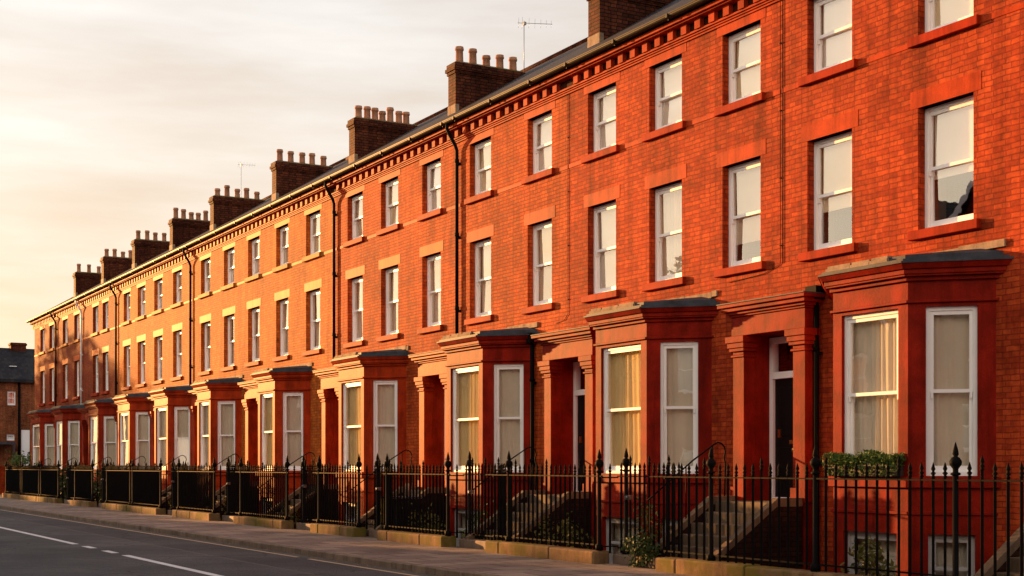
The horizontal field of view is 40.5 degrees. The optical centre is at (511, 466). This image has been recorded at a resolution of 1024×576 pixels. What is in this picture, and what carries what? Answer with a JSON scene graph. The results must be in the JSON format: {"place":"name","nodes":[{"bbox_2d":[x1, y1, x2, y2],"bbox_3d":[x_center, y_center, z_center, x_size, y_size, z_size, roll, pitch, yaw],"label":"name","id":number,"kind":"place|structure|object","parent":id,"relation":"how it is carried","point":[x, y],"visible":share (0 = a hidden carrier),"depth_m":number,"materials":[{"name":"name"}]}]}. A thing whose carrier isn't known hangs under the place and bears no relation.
{"place":"outdoors","nodes":[
{"label":"outdoors","id":0,"kind":"place"},
{"bbox_2d":[0,465,11,494],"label":"garden wall","id":1,"kind":"structure","parent":0,"point":[2,478],"depth_m":83.58,"materials":[{"name":"red brick"}]},
{"bbox_2d":[3,449,30,465],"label":"bush","id":2,"kind":"object","parent":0,"point":[25,460],"visible":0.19,"depth_m":87.19,"materials":[{"name":"green plant"}]},
{"bbox_2d":[0,508,436,575],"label":"road","id":3,"kind":"structure","parent":0,"point":[22,554],"depth_m":27.93,"materials":[{"name":"grey asphalt"}]},
{"bbox_2d":[0,527,221,575],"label":"road line","id":4,"kind":"object","parent":3,"relation":"on","point":[184,568],"visible":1,"depth_m":27.26,"materials":[{"name":"white paint"}]},
{"bbox_2d":[3,510,416,575],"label":"edge line","id":5,"kind":"object","parent":3,"relation":"on","point":[236,547],"visible":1,"depth_m":30.57,"materials":[{"name":"paint"}]},
{"bbox_2d":[0,505,499,575],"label":"kerb","id":6,"kind":"structure","parent":3,"relation":"on","point":[422,568],"depth_m":29.23,"materials":[{"name":"stone"}]},
{"bbox_2d":[0,0,587,348],"label":"sky","id":7,"kind":"structure","parent":0,"point":[116,116],"materials":[{"name":"white"}]},
{"bbox_2d":[0,496,691,575],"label":"pavement","id":8,"kind":"structure","parent":0,"point":[464,559],"depth_m":28.97,"materials":[{"name":"grey concrete"}]},
{"bbox_2d":[2,461,21,498],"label":"iron railing","id":9,"kind":"object","parent":8,"relation":"on","point":[13,481],"visible":0.92,"depth_m":73.33,"materials":[{"name":"metal"}]},
{"bbox_2d":[18,461,39,500],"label":"iron railing","id":10,"kind":"object","parent":8,"relation":"on","point":[31,483],"visible":0.98,"depth_m":69.16,"materials":[{"name":"metal"}]},
{"bbox_2d":[36,460,62,502],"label":"iron railing","id":11,"kind":"object","parent":8,"relation":"on","point":[49,484],"visible":0.95,"depth_m":64.99,"materials":[{"name":"metal"}]},
{"bbox_2d":[70,459,96,506],"bbox_3d":[-18.235,0.760,58.988,0.360,2.120,3.530,0,0,-30],"label":"iron railing","id":12,"kind":"object","parent":8,"relation":"on","point":[83,485],"visible":0.91,"depth_m":58.87,"materials":[{"name":"metal"}]},
{"bbox_2d":[102,458,131,510],"bbox_3d":[-15.267,0.760,53.757,0.360,2.120,3.880,0,0,-30],"label":"iron railing","id":13,"kind":"object","parent":8,"relation":"on","point":[118,489],"visible":0.98,"depth_m":53.65,"materials":[{"name":"metal"}]},
{"bbox_2d":[127,458,165,514],"bbox_3d":[-13.261,0.760,50.221,0.360,2.120,4.050,0,0,-30],"label":"iron railing","id":14,"kind":"object","parent":8,"relation":"on","point":[146,489],"visible":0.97,"depth_m":50.03,"materials":[{"name":"metal"}]},
{"bbox_2d":[172,457,219,520],"bbox_3d":[-10.266,0.760,44.941,0.360,2.120,4.150,0,0,-30],"label":"iron railing","id":15,"kind":"object","parent":8,"relation":"on","point":[192,493],"visible":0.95,"depth_m":44.80,"materials":[{"name":"metal"}]},
{"bbox_2d":[233,456,293,528],"bbox_3d":[-7.081,0.760,39.327,0.360,2.120,4.120,0,0,-30],"label":"iron railing","id":16,"kind":"object","parent":8,"relation":"on","point":[254,516],"visible":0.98,"depth_m":39.17,"materials":[{"name":"metal"}]},
{"bbox_2d":[310,455,365,536],"bbox_3d":[-4.350,0.760,34.513,0.360,2.120,2.830,0,0,-30],"label":"iron railing","id":17,"kind":"object","parent":8,"relation":"on","point":[335,528],"visible":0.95,"depth_m":34.37,"materials":[{"name":"metal"}]},
{"bbox_2d":[377,453,455,546],"bbox_3d":[-2.142,0.760,30.620,0.360,2.120,3.340,0,0,-30],"label":"iron railing","id":18,"kind":"object","parent":8,"relation":"on","point":[446,539],"visible":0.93,"depth_m":30.42,"materials":[{"name":"metal"}]},
{"bbox_2d":[485,449,608,563],"bbox_3d":[0.584,0.760,25.815,0.360,2.120,3.930,0,0,-30],"label":"iron railing","id":19,"kind":"object","parent":8,"relation":"on","point":[560,552],"visible":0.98,"depth_m":25.62,"materials":[{"name":"metal"}]},
{"bbox_2d":[621,530,662,567],"bbox_3d":[2.181,1.391,23.327,0.706,0.672,0.781,0,0,3],"label":"shrub","id":20,"kind":"object","parent":8,"relation":"on","point":[645,549],"visible":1,"depth_m":23.23,"materials":[{"name":"green plant"}]},
{"bbox_2d":[656,442,1023,575],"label":"iron railing","id":21,"kind":"object","parent":8,"relation":"on","point":[709,564],"visible":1,"depth_m":19.36,"materials":[{"name":"metal"}]},
{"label":"front area","id":22,"kind":"structure","parent":0,"visible":0},
{"bbox_2d":[59,465,70,501],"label":"shrub","id":23,"kind":"object","parent":22,"relation":"on","point":[64,481],"visible":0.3,"depth_m":65.84,"materials":[{"name":"green plant"}]},
{"bbox_2d":[59,460,82,503],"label":"iron gate","id":24,"kind":"structure","parent":22,"relation":"on","point":[70,480],"depth_m":62.91,"materials":[{"name":"metal"}]},
{"bbox_2d":[49,249,131,502],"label":"terraced house","id":25,"kind":"structure","parent":22,"relation":"on","point":[69,411],"depth_m":70.89,"materials":[{"name":"orange brick"}]},
{"bbox_2d":[61,358,67,401],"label":"window","id":26,"kind":"structure","parent":25,"relation":"in","point":[65,361],"depth_m":73.77,"materials":[{"name":"white paint"}]},
{"bbox_2d":[50,403,84,482],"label":"bay window","id":27,"kind":"structure","parent":25,"relation":"in","point":[68,430],"depth_m":69.93,"materials":[{"name":"white paint"}]},
{"bbox_2d":[72,310,79,343],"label":"window","id":28,"kind":"structure","parent":25,"relation":"in","point":[76,313],"depth_m":71.50,"materials":[{"name":"white paint"}]},
{"bbox_2d":[72,355,79,399],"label":"window","id":29,"kind":"structure","parent":25,"relation":"in","point":[77,357],"depth_m":71.52,"materials":[{"name":"white paint"}]},
{"bbox_2d":[93,467,100,506],"bbox_3d":[-17.502,1.036,59.582,1.086,2.021,3.820,0,0,-30],"label":"shrub","id":30,"kind":"object","parent":22,"relation":"on","point":[95,485],"visible":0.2,"depth_m":59.45,"materials":[{"name":"green plant"}]},
{"bbox_2d":[97,459,114,507],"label":"iron gate","id":31,"kind":"structure","parent":22,"relation":"on","point":[103,483],"depth_m":57.28,"materials":[{"name":"metal"}]},
{"bbox_2d":[104,208,209,502],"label":"terraced house","id":32,"kind":"structure","parent":22,"relation":"on","point":[133,400],"depth_m":59.93,"materials":[{"name":"orange brick"}]},
{"bbox_2d":[121,287,130,325],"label":"window","id":33,"kind":"structure","parent":32,"relation":"in","point":[128,290],"depth_m":62.66,"materials":[{"name":"white glass"}]},
{"bbox_2d":[121,339,130,390],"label":"window","id":34,"kind":"structure","parent":32,"relation":"in","point":[127,342],"depth_m":62.67,"materials":[{"name":"white paint"}]},
{"bbox_2d":[113,391,150,480],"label":"bay window","id":35,"kind":"structure","parent":32,"relation":"in","point":[134,422],"depth_m":58.43,"materials":[{"name":"white paint"}]},
{"bbox_2d":[135,281,145,320],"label":"window","id":36,"kind":"structure","parent":32,"relation":"in","point":[142,284],"depth_m":60.43,"materials":[{"name":"white glass"}]},
{"bbox_2d":[135,334,145,387],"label":"window","id":37,"kind":"structure","parent":32,"relation":"in","point":[140,338],"depth_m":60.54,"materials":[{"name":"white glass"}]},
{"bbox_2d":[161,458,184,514],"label":"iron gate","id":38,"kind":"structure","parent":22,"relation":"on","point":[173,471],"depth_m":48.29,"materials":[{"name":"metal"}]},
{"bbox_2d":[139,185,271,514],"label":"terraced house","id":39,"kind":"structure","parent":22,"relation":"on","point":[172,393],"depth_m":54.81,"materials":[{"name":"brick"}]},
{"bbox_2d":[151,273,162,315],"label":"window","id":40,"kind":"structure","parent":39,"relation":"in","point":[160,310],"depth_m":58.19,"materials":[{"name":"white paint"}]},
{"bbox_2d":[151,328,162,384],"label":"window","id":41,"kind":"structure","parent":39,"relation":"in","point":[158,334],"depth_m":58.22,"materials":[{"name":"white paint"}]},
{"bbox_2d":[148,383,192,490],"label":"bay window","id":42,"kind":"structure","parent":39,"relation":"in","point":[172,416],"depth_m":53.38,"materials":[{"name":"white paint"}]},
{"bbox_2d":[170,264,182,308],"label":"window","id":43,"kind":"structure","parent":39,"relation":"in","point":[179,274],"depth_m":55.65,"materials":[{"name":"white glass"}]},
{"bbox_2d":[170,322,182,380],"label":"window","id":44,"kind":"structure","parent":39,"relation":"in","point":[178,327],"depth_m":55.78,"materials":[{"name":"white glass"}]},
{"bbox_2d":[215,456,248,521],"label":"iron gate","id":45,"kind":"structure","parent":22,"relation":"on","point":[232,492],"depth_m":42.72,"materials":[{"name":"metal"}]},
{"bbox_2d":[288,454,328,529],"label":"iron gate","id":46,"kind":"structure","parent":22,"relation":"on","point":[309,494],"depth_m":37.12,"materials":[{"name":"metal"}]},
{"bbox_2d":[230,105,447,528],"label":"terraced house","id":47,"kind":"structure","parent":22,"relation":"on","point":[287,366],"depth_m":43.03,"materials":[{"name":"brick"}]},
{"bbox_2d":[244,230,260,282],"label":"window","id":48,"kind":"structure","parent":47,"relation":"in","point":[255,243],"depth_m":47.69,"materials":[{"name":"white paint"}]},
{"bbox_2d":[244,298,260,366],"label":"window","id":49,"kind":"structure","parent":47,"relation":"in","point":[256,302],"depth_m":47.77,"materials":[{"name":"white glass"}]},
{"bbox_2d":[272,217,289,272],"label":"window","id":50,"kind":"structure","parent":47,"relation":"in","point":[284,264],"depth_m":45.23,"materials":[{"name":"white paint"}]},
{"bbox_2d":[272,288,289,361],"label":"window","id":51,"kind":"structure","parent":47,"relation":"in","point":[282,295],"depth_m":45.33,"materials":[{"name":"white paint"}]},
{"bbox_2d":[250,362,312,512],"bbox_3d":[-7.455,-0.447,43.800,1.094,5.494,3.886,0,0,-30],"label":"bay window","id":52,"kind":"structure","parent":47,"relation":"in","point":[284,393],"depth_m":42.96,"materials":[{"name":"red paint"}]},
{"bbox_2d":[302,203,321,261],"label":"window","id":53,"kind":"structure","parent":47,"relation":"in","point":[315,252],"depth_m":42.85,"materials":[{"name":"white paint"}]},
{"bbox_2d":[302,278,321,355],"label":"window","id":54,"kind":"structure","parent":47,"relation":"in","point":[315,348],"depth_m":42.96,"materials":[{"name":"white paint"}]},
{"bbox_2d":[360,453,396,537],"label":"iron gate","id":55,"kind":"structure","parent":22,"relation":"on","point":[378,493],"depth_m":33.20,"materials":[{"name":"metal"}]},
{"bbox_2d":[383,483,421,532],"bbox_3d":[-2.654,1.215,33.164,0.700,1.610,0.990,0,0,-30],"label":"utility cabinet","id":56,"kind":"object","parent":22,"relation":"on","point":[405,510],"visible":0.25,"depth_m":32.82,"materials":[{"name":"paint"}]},
{"bbox_2d":[402,503,445,534],"bbox_3d":[-2.008,1.446,32.142,0.848,1.203,1.730,0,0,-30],"label":"shrub","id":57,"kind":"object","parent":22,"relation":"on","point":[427,523],"visible":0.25,"depth_m":31.91,"materials":[{"name":"green plant"}]},
{"bbox_2d":[322,37,587,537],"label":"terraced house","id":58,"kind":"structure","parent":22,"relation":"on","point":[394,249],"depth_m":36.83,"materials":[{"name":"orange brick"}]},
{"bbox_2d":[343,184,364,247],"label":"window","id":59,"kind":"structure","parent":58,"relation":"in","point":[357,202],"depth_m":39.96,"materials":[{"name":"white glass"}]},
{"bbox_2d":[343,265,364,348],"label":"window","id":60,"kind":"structure","parent":58,"relation":"in","point":[357,284],"depth_m":40.10,"materials":[{"name":"white paint"}]},
{"bbox_2d":[330,345,409,524],"bbox_3d":[-4.099,-0.445,37.891,1.101,5.490,4.076,0,0,-30],"label":"bay window","id":61,"kind":"structure","parent":58,"relation":"in","point":[372,384],"depth_m":36.98,"materials":[{"name":"red paint"}]},
{"bbox_2d":[376,168,400,235],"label":"window","id":62,"kind":"structure","parent":58,"relation":"in","point":[392,224],"depth_m":37.91,"materials":[{"name":"glass"}]},
{"bbox_2d":[376,254,400,341],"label":"window","id":63,"kind":"structure","parent":58,"relation":"in","point":[392,333],"depth_m":38.01,"materials":[{"name":"white paint"}]},
{"bbox_2d":[417,150,442,221],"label":"window","id":64,"kind":"structure","parent":58,"relation":"in","point":[434,208],"depth_m":35.64,"materials":[{"name":"glass"}]},
{"bbox_2d":[417,240,442,334],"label":"window","id":65,"kind":"structure","parent":58,"relation":"in","point":[433,262],"depth_m":35.74,"materials":[{"name":"white glass"}]},
{"bbox_2d":[450,451,506,548],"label":"iron gate","id":66,"kind":"structure","parent":22,"relation":"on","point":[473,543],"depth_m":28.70,"materials":[{"name":"metal"}]},
{"bbox_2d":[531,506,593,548],"bbox_3d":[0.977,1.436,27.001,0.897,1.309,1.978,0,0,-30],"label":"shrub","id":67,"kind":"object","parent":22,"relation":"on","point":[567,533],"visible":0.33,"depth_m":26.98,"materials":[{"name":"green plant"}]},
{"bbox_2d":[601,448,679,567],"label":"iron gate","id":68,"kind":"structure","parent":22,"relation":"on","point":[626,463],"depth_m":23.68,"materials":[{"name":"metal"}]},
{"bbox_2d":[628,497,665,554],"bbox_3d":[2.549,1.282,24.785,0.858,1.536,1.003,0,0,-30],"label":"shrub","id":69,"kind":"object","parent":22,"relation":"on","point":[637,498],"visible":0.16,"depth_m":24.83,"materials":[{"name":"green plant"}]},
{"bbox_2d":[551,0,972,571],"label":"terraced house","id":70,"kind":"structure","parent":22,"relation":"on","point":[673,137],"depth_m":25.53,"materials":[{"name":"red brick"}]},
{"bbox_2d":[581,72,619,163],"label":"window","id":71,"kind":"structure","parent":70,"relation":"in","point":[605,144],"depth_m":28.73,"materials":[{"name":"white paint"}]},
{"bbox_2d":[581,184,619,302],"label":"window","id":72,"kind":"structure","parent":70,"relation":"in","point":[604,215],"depth_m":28.73,"materials":[{"name":"white paint"}]},
{"bbox_2d":[583,290,719,563],"bbox_3d":[2.345,-0.445,26.532,1.100,5.490,4.056,0,0,-30],"label":"bay window","id":73,"kind":"structure","parent":70,"relation":"in","point":[654,358],"depth_m":25.66,"materials":[{"name":"red paint"}]},
{"bbox_2d":[642,42,686,142],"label":"window","id":74,"kind":"structure","parent":70,"relation":"in","point":[668,77],"depth_m":26.78,"materials":[{"name":"white paint"}]},
{"bbox_2d":[642,163,686,291],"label":"window","id":75,"kind":"structure","parent":70,"relation":"in","point":[668,199],"depth_m":26.86,"materials":[{"name":"white paint"}]},
{"bbox_2d":[714,7,765,116],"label":"window","id":76,"kind":"structure","parent":70,"relation":"in","point":[744,46],"depth_m":24.78,"materials":[{"name":"glass"}]},
{"bbox_2d":[714,138,765,277],"bbox_3d":[4.284,-4.540,24.700,0.685,2.260,1.360,0,0,-30],"label":"window","id":77,"kind":"structure","parent":70,"relation":"in","point":[745,178],"depth_m":24.82,"materials":[{"name":"white paint"}]},
{"bbox_2d":[769,336,792,497],"bbox_3d":[5.079,-0.855,23.961,0.670,2.910,1.670,0,0,-30],"label":"front door","id":78,"kind":"structure","parent":70,"relation":"in","point":[780,383],"depth_m":24.20,"materials":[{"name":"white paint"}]},
{"bbox_2d":[840,536,896,575],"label":"shrub","id":79,"kind":"object","parent":22,"relation":"on","point":[871,555],"visible":0.73,"depth_m":19.53,"materials":[{"name":"green plant"}]},
{"bbox_2d":[728,0,1023,575],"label":"terraced house","id":80,"kind":"structure","parent":22,"relation":"on","point":[894,114],"depth_m":20.56,"materials":[{"name":"red brick"}]},
{"bbox_2d":[798,0,857,86],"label":"window","id":81,"kind":"structure","parent":80,"relation":"in","point":[832,18],"depth_m":22.86,"materials":[{"name":"glass"}]},
{"bbox_2d":[798,109,858,261],"bbox_3d":[5.396,-4.540,22.739,0.685,2.260,1.350,0,0,-30],"label":"window","id":82,"kind":"structure","parent":80,"relation":"in","point":[833,155],"depth_m":22.86,"materials":[{"name":"glass"}]},
{"bbox_2d":[820,449,905,476],"bbox_3d":[5.247,-0.043,20.621,0.626,0.429,1.595,0,0,-30],"label":"window box","id":83,"kind":"object","parent":80,"relation":"attached to","point":[871,457],"visible":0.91,"depth_m":20.49,"materials":[{"name":"green plant"}]},
{"bbox_2d":[818,239,1013,575],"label":"bay window","id":84,"kind":"structure","parent":80,"relation":"in","point":[914,335],"depth_m":19.98,"materials":[{"name":"red paint"}]},
{"bbox_2d":[907,0,980,48],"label":"window","id":85,"kind":"structure","parent":80,"relation":"in","point":[943,18],"depth_m":20.66,"materials":[{"name":"glass"}]},
{"bbox_2d":[907,71,981,240],"bbox_3d":[6.615,-4.540,20.590,0.685,2.260,1.370,0,0,-30],"label":"window","id":86,"kind":"structure","parent":80,"relation":"in","point":[948,126],"depth_m":20.70,"materials":[{"name":"glass"}]},
{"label":"side street","id":87,"kind":"structure","parent":0,"visible":0},
{"bbox_2d":[0,342,34,464],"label":"end house","id":88,"kind":"structure","parent":87,"relation":"on","point":[17,382],"depth_m":100.54,"materials":[{"name":"brick"}]},
{"bbox_2d":[7,391,14,404],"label":"window","id":89,"kind":"structure","parent":88,"relation":"in","point":[10,394],"depth_m":100.41,"materials":[{"name":"white paint"}]},
{"bbox_2d":[21,430,29,464],"bbox_3d":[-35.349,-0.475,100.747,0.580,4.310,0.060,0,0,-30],"label":"door","id":90,"kind":"structure","parent":88,"relation":"in","point":[25,434],"depth_m":100.71,"materials":[{"name":"white paint"}]},
{"label":"ground","id":91,"kind":"structure","parent":0,"visible":0},
{"bbox_2d":[26,264,100,467],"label":"terraced house","id":92,"kind":"structure","parent":91,"relation":"on","point":[42,417],"depth_m":76.66,"materials":[{"name":"orange brick"}]},
{"bbox_2d":[27,408,54,467],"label":"bay window","id":93,"kind":"structure","parent":92,"relation":"in","point":[42,421],"depth_m":75.08,"materials":[{"name":"red paint"}]},
{"bbox_2d":[38,366,44,406],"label":"window","id":94,"kind":"structure","parent":92,"relation":"in","point":[42,368],"depth_m":79.15,"materials":[{"name":"white paint"}]},
{"bbox_2d":[47,363,53,404],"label":"window","id":95,"kind":"structure","parent":92,"relation":"in","point":[51,365],"depth_m":76.96,"materials":[{"name":"white paint"}]},
{"bbox_2d":[73,230,169,505],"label":"terraced house","id":96,"kind":"structure","parent":91,"relation":"on","point":[97,304],"depth_m":65.22,"materials":[{"name":"orange brick"}]},
{"bbox_2d":[90,301,98,336],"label":"window","id":97,"kind":"structure","parent":96,"relation":"in","point":[95,305],"depth_m":67.83,"materials":[{"name":"white paint"}]},
{"bbox_2d":[90,349,98,396],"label":"window","id":98,"kind":"structure","parent":96,"relation":"in","point":[94,352],"depth_m":67.85,"materials":[{"name":"white paint"}]},
{"bbox_2d":[84,397,116,480],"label":"bay window","id":99,"kind":"structure","parent":96,"relation":"in","point":[102,426],"depth_m":63.35,"materials":[{"name":"red paint"}]},
{"bbox_2d":[100,297,108,333],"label":"window","id":100,"kind":"structure","parent":96,"relation":"in","point":[105,300],"depth_m":66.00,"materials":[{"name":"white glass"}]},
{"bbox_2d":[100,345,108,394],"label":"window","id":101,"kind":"structure","parent":96,"relation":"in","point":[105,349],"depth_m":66.06,"materials":[{"name":"white paint"}]},
{"bbox_2d":[182,149,345,520],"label":"terraced house","id":102,"kind":"structure","parent":91,"relation":"on","point":[227,416],"depth_m":49.20,"materials":[{"name":"brick"}]},
{"bbox_2d":[198,252,210,298],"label":"window","id":103,"kind":"structure","parent":102,"relation":"in","point":[207,293],"depth_m":52.41,"materials":[{"name":"white paint"}]},
{"bbox_2d":[198,313,210,375],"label":"window","id":104,"kind":"structure","parent":102,"relation":"in","point":[206,318],"depth_m":52.50,"materials":[{"name":"white glass"}]},
{"bbox_2d":[190,375,243,496],"bbox_3d":[-10.684,-0.443,49.499,1.100,5.486,3.886,0,0,-30],"label":"bay window","id":105,"kind":"structure","parent":102,"relation":"in","point":[219,405],"depth_m":48.65,"materials":[{"name":"red paint"}]},
{"bbox_2d":[220,241,235,290],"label":"window","id":106,"kind":"structure","parent":102,"relation":"in","point":[231,284],"depth_m":49.97,"materials":[{"name":"white paint"}]},
{"bbox_2d":[220,305,235,371],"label":"window","id":107,"kind":"structure","parent":102,"relation":"in","point":[231,310],"depth_m":50.06,"materials":[{"name":"white paint"}]},
{"bbox_2d":[437,0,787,549],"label":"terraced house","id":108,"kind":"structure","parent":91,"relation":"on","point":[518,356],"depth_m":31.15,"materials":[{"name":"red brick"}]},
{"bbox_2d":[464,127,493,204],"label":"window","id":109,"kind":"structure","parent":108,"relation":"in","point":[483,190],"depth_m":33.34,"materials":[{"name":"white paint"}]},
{"bbox_2d":[464,224,493,325],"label":"window","id":110,"kind":"structure","parent":108,"relation":"in","point":[483,247],"depth_m":33.43,"materials":[{"name":"white glass"}]},
{"bbox_2d":[437,322,539,546],"bbox_3d":[-0.814,-0.446,32.104,1.103,5.492,4.106,0,0,-30],"label":"bay window","id":111,"kind":"structure","parent":108,"relation":"in","point":[488,371],"depth_m":31.21,"materials":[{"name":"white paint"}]},
{"bbox_2d":[521,100,554,184],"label":"window","id":112,"kind":"structure","parent":108,"relation":"in","point":[542,126],"depth_m":30.91,"materials":[{"name":"glass"}]},
{"bbox_2d":[521,205,554,314],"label":"window","id":113,"kind":"structure","parent":108,"relation":"in","point":[542,233],"depth_m":30.94,"materials":[{"name":"white glass"}]},
{"bbox_2d":[573,362,584,491],"bbox_3d":[1.693,-0.835,29.444,0.190,2.830,1.340,0,0,-30],"label":"front door","id":114,"kind":"structure","parent":108,"relation":"in","point":[578,394],"depth_m":29.91,"materials":[{"name":"white paint"}]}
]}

